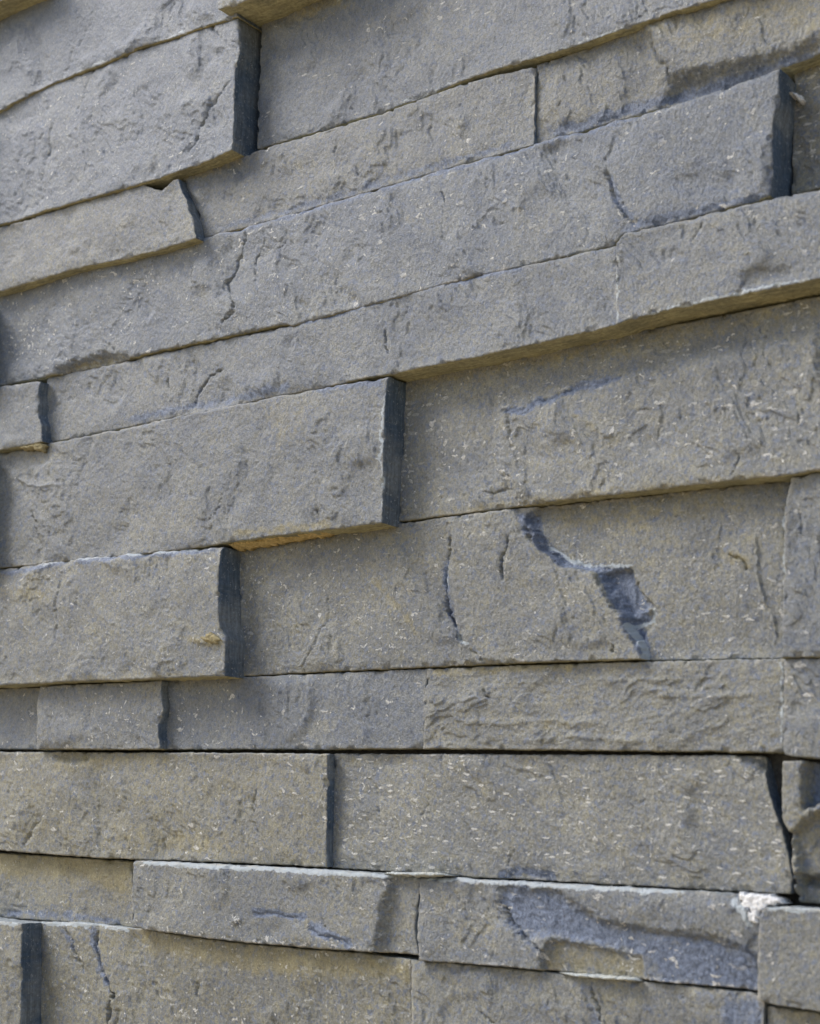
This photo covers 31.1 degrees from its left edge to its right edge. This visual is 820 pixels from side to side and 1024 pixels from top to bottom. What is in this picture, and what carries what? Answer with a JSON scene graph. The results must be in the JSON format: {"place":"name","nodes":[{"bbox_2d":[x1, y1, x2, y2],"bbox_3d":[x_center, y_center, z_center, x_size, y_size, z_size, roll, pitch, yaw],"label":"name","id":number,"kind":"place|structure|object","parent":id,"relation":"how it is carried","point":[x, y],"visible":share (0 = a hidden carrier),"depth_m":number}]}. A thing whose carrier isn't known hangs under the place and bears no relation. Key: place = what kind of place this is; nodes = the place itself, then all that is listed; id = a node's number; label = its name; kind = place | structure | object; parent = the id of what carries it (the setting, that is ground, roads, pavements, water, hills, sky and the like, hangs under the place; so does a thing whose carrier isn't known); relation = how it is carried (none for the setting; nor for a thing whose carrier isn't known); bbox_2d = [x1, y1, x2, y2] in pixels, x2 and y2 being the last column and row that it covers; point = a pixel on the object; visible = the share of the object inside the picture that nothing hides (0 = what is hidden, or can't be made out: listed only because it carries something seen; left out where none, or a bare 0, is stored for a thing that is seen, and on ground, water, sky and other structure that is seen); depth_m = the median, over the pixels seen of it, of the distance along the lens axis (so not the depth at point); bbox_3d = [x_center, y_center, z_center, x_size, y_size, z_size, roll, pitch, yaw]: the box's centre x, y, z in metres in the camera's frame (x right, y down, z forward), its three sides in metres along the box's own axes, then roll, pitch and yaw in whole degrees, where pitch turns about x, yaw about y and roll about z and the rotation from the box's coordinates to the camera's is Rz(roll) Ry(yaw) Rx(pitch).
{"place":"outdoors","nodes":[
{"label":"outdoors","id":0,"kind":"place"},
{"bbox_2d":[0,750,819,988],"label":"wall","id":1,"kind":"structure","parent":0,"point":[777,759],"depth_m":0.60},
{"bbox_2d":[0,917,41,1023],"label":"slate block","id":2,"kind":"structure","parent":1,"relation":"attached to","point":[20,971],"depth_m":0.73},
{"bbox_2d":[0,852,134,926],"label":"slate block","id":3,"kind":"structure","parent":2,"relation":"on","point":[54,888],"depth_m":0.74},
{"bbox_2d":[41,921,418,1023],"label":"slate block","id":4,"kind":"structure","parent":1,"relation":"attached to","point":[96,973],"depth_m":0.66},
{"bbox_2d":[132,860,419,954],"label":"slate block","id":5,"kind":"structure","parent":4,"relation":"on","point":[344,909],"depth_m":0.64},
{"bbox_2d":[0,752,334,866],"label":"slate block","id":6,"kind":"structure","parent":5,"relation":"on","point":[268,808],"depth_m":0.69},
{"bbox_2d":[0,688,39,749],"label":"slate block","id":7,"kind":"structure","parent":6,"relation":"on","point":[18,718],"depth_m":0.78},
{"bbox_2d":[37,680,183,751],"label":"slate block","id":8,"kind":"structure","parent":6,"relation":"on","point":[130,716],"depth_m":0.73},
{"bbox_2d":[0,547,251,688],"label":"slate block","id":9,"kind":"structure","parent":8,"relation":"on","point":[131,617],"depth_m":0.72},
{"bbox_2d":[0,377,406,568],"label":"slate block","id":10,"kind":"structure","parent":9,"relation":"on","point":[324,460],"depth_m":0.70},
{"bbox_2d":[0,382,51,452],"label":"slate block","id":11,"kind":"structure","parent":10,"relation":"on","point":[24,409],"depth_m":0.80},
{"bbox_2d":[19,443,49,452],"bbox_3d":[-0.204,-0.034,0.796,0.026,0.007,0.004,-7,-15,38],"label":"mortar crumb","id":12,"kind":"object","parent":10,"relation":"on","point":[41,447],"visible":1,"depth_m":0.79},
{"bbox_2d":[47,246,632,441],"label":"slate block","id":13,"kind":"structure","parent":10,"relation":"on","point":[526,311],"depth_m":0.66},
{"bbox_2d":[0,69,795,385],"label":"slate block","id":14,"kind":"structure","parent":13,"relation":"on","point":[610,185],"depth_m":0.65},
{"bbox_2d":[0,179,204,296],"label":"slate block","id":15,"kind":"structure","parent":14,"relation":"on","point":[135,224],"depth_m":0.79},
{"bbox_2d":[0,19,261,226],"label":"slate block","id":16,"kind":"structure","parent":15,"relation":"on","point":[162,116],"depth_m":0.78},
{"bbox_2d":[0,0,261,112],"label":"slate block","id":17,"kind":"structure","parent":16,"relation":"on","point":[45,44],"depth_m":0.83},
{"bbox_2d":[0,0,46,20],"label":"slate block","id":18,"kind":"structure","parent":17,"relation":"on","point":[8,8],"depth_m":0.86},
{"bbox_2d":[183,68,537,237],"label":"slate block","id":19,"kind":"structure","parent":14,"relation":"on","point":[478,120],"depth_m":0.68},
{"bbox_2d":[789,92,805,104],"bbox_3d":[0.146,-0.156,0.557,0.006,0.005,0.009,-7,-15,38],"label":"mortar lump","id":20,"kind":"object","parent":14,"relation":"attached to","point":[799,98],"visible":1,"depth_m":0.56},
{"bbox_2d":[200,632,221,643],"bbox_3d":[-0.091,0.058,0.682,0.014,0.006,0.004,-7,-15,38],"label":"mortar chip","id":21,"kind":"object","parent":9,"relation":"on","point":[211,637],"visible":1,"depth_m":0.68},
{"bbox_2d":[167,669,427,750],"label":"slate block","id":22,"kind":"structure","parent":6,"relation":"on","point":[369,710],"depth_m":0.66},
{"bbox_2d":[411,959,772,1023],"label":"slate block","id":23,"kind":"structure","parent":1,"relation":"attached to","point":[451,993],"depth_m":0.55},
{"bbox_2d":[417,877,763,990],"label":"slate block","id":24,"kind":"structure","parent":23,"relation":"on","point":[695,936],"depth_m":0.55},
{"bbox_2d":[384,871,458,877],"bbox_3d":[0.004,0.147,0.599,0.035,0.003,0.009,-7,-15,38],"label":"mortar smear","id":25,"kind":"object","parent":24,"relation":"on","point":[425,874],"visible":1,"depth_m":0.59},
{"bbox_2d":[332,753,796,893],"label":"slate block","id":26,"kind":"structure","parent":24,"relation":"on","point":[711,822],"depth_m":0.56},
{"bbox_2d":[423,659,784,753],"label":"slate block","id":27,"kind":"structure","parent":26,"relation":"on","point":[722,706],"depth_m":0.56},
{"bbox_2d":[239,482,790,676],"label":"slate block","id":28,"kind":"structure","parent":27,"relation":"on","point":[696,575],"depth_m":0.59},
{"bbox_2d":[229,532,333,551],"bbox_3d":[-0.060,0.012,0.678,0.066,0.007,0.009,-7,-15,38],"label":"mortar bead","id":29,"kind":"object","parent":28,"relation":"on","point":[256,544],"visible":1,"depth_m":0.68},
{"bbox_2d":[399,297,819,522],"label":"slate block","id":30,"kind":"structure","parent":28,"relation":"on","point":[726,401],"depth_m":0.57},
{"bbox_2d":[616,190,819,334],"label":"slate block","id":31,"kind":"structure","parent":30,"relation":"on","point":[764,254],"depth_m":0.55},
{"bbox_2d":[791,65,819,194],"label":"slate block","id":32,"kind":"structure","parent":31,"relation":"on","point":[806,152],"depth_m":0.55},
{"bbox_2d":[536,0,819,142],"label":"slate block","id":33,"kind":"structure","parent":32,"relation":"on","point":[668,62],"depth_m":0.59},
{"bbox_2d":[257,0,729,149],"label":"slate block","id":34,"kind":"structure","parent":33,"relation":"on","point":[326,65],"depth_m":0.68},
{"bbox_2d":[218,0,319,27],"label":"slate block","id":35,"kind":"structure","parent":34,"relation":"on","point":[259,13],"depth_m":0.74},
{"bbox_2d":[739,891,792,923],"bbox_3d":[0.123,0.137,0.509,0.016,0.010,0.009,-7,-15,38],"label":"mortar patch","id":36,"kind":"object","parent":24,"relation":"on","point":[756,903],"visible":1,"depth_m":0.51},
{"bbox_2d":[560,972,646,980],"bbox_3d":[0.070,0.171,0.542,0.034,0.002,0.008,-7,-15,38],"label":"mortar sliver","id":37,"kind":"object","parent":23,"relation":"on","point":[606,977],"visible":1,"depth_m":0.54},
{"bbox_2d":[767,1005,819,1023],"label":"slate block","id":38,"kind":"structure","parent":1,"relation":"attached to","point":[776,1014],"depth_m":0.50},
{"bbox_2d":[757,906,819,1011],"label":"slate block","id":39,"kind":"structure","parent":38,"relation":"on","point":[788,960],"depth_m":0.49},
{"bbox_2d":[782,761,819,903],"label":"slate block","id":40,"kind":"structure","parent":39,"relation":"on","point":[801,798],"depth_m":0.51},
{"bbox_2d":[783,658,819,758],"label":"slate block","id":41,"kind":"structure","parent":40,"relation":"on","point":[801,727],"depth_m":0.51},
{"bbox_2d":[782,473,819,658],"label":"slate block","id":42,"kind":"structure","parent":41,"relation":"on","point":[801,623],"depth_m":0.52}
]}

